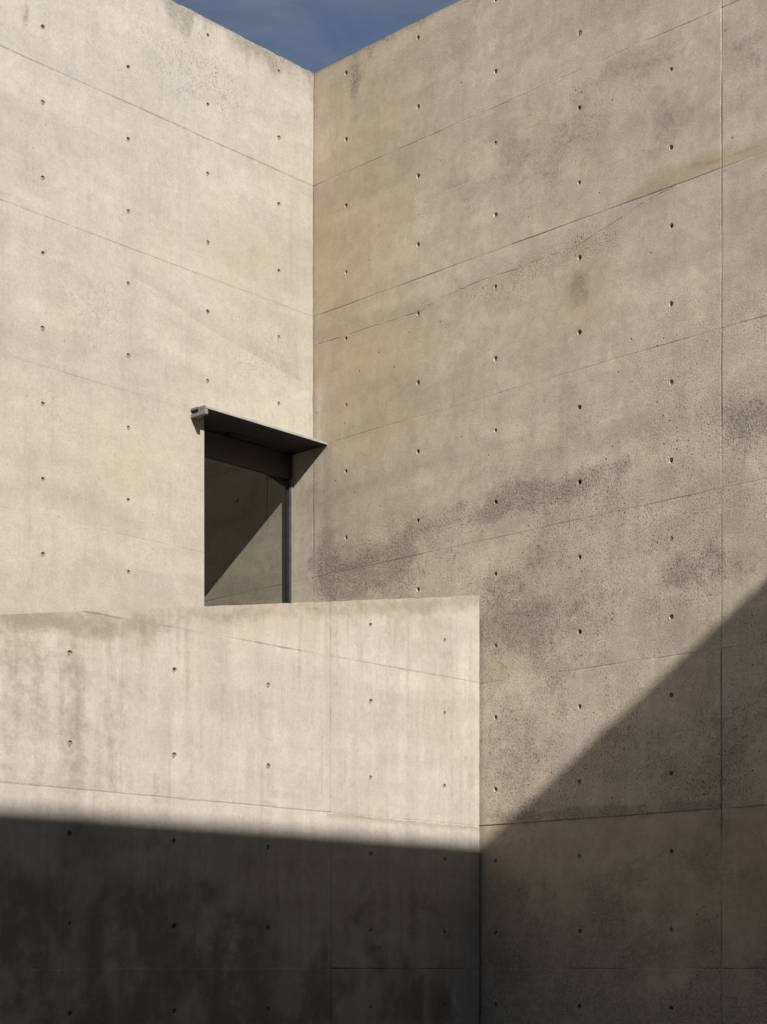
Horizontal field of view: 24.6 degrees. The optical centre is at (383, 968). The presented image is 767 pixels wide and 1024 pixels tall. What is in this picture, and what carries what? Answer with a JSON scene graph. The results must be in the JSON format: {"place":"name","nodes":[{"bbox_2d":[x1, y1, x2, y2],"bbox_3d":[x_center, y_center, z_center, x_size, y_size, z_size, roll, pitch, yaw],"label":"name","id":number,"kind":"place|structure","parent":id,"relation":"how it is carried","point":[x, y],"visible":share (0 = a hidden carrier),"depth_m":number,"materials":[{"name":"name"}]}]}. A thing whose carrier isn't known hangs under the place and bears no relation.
{"place":"outdoors","nodes":[
{"label":"outdoors","id":0,"kind":"place"},
{"bbox_2d":[172,0,459,72],"label":"sky","id":1,"kind":"structure","parent":0,"point":[313,35],"materials":[{"name":"blue"}]},
{"label":"ground","id":2,"kind":"structure","parent":0,"visible":0},
{"bbox_2d":[0,0,327,614],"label":"concrete wall","id":3,"kind":"structure","parent":2,"relation":"on","point":[156,253],"depth_m":11.05,"materials":[{"name":"concrete"}]},
{"bbox_2d":[204,430,291,602],"bbox_3d":[-1.006,-2.319,11.972,0.100,2.537,0.987,0,0,43],"label":"window frame","id":4,"kind":"structure","parent":3,"relation":"in","point":[218,448],"depth_m":12.08,"materials":[{"name":"grey metal"}]},
{"bbox_2d":[0,595,479,1023],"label":"parapet wall","id":5,"kind":"structure","parent":2,"relation":"on","point":[249,814],"depth_m":9.64,"materials":[{"name":"concrete"}]},
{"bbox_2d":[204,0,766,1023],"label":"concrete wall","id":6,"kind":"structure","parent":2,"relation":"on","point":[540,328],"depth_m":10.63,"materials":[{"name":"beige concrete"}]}
]}

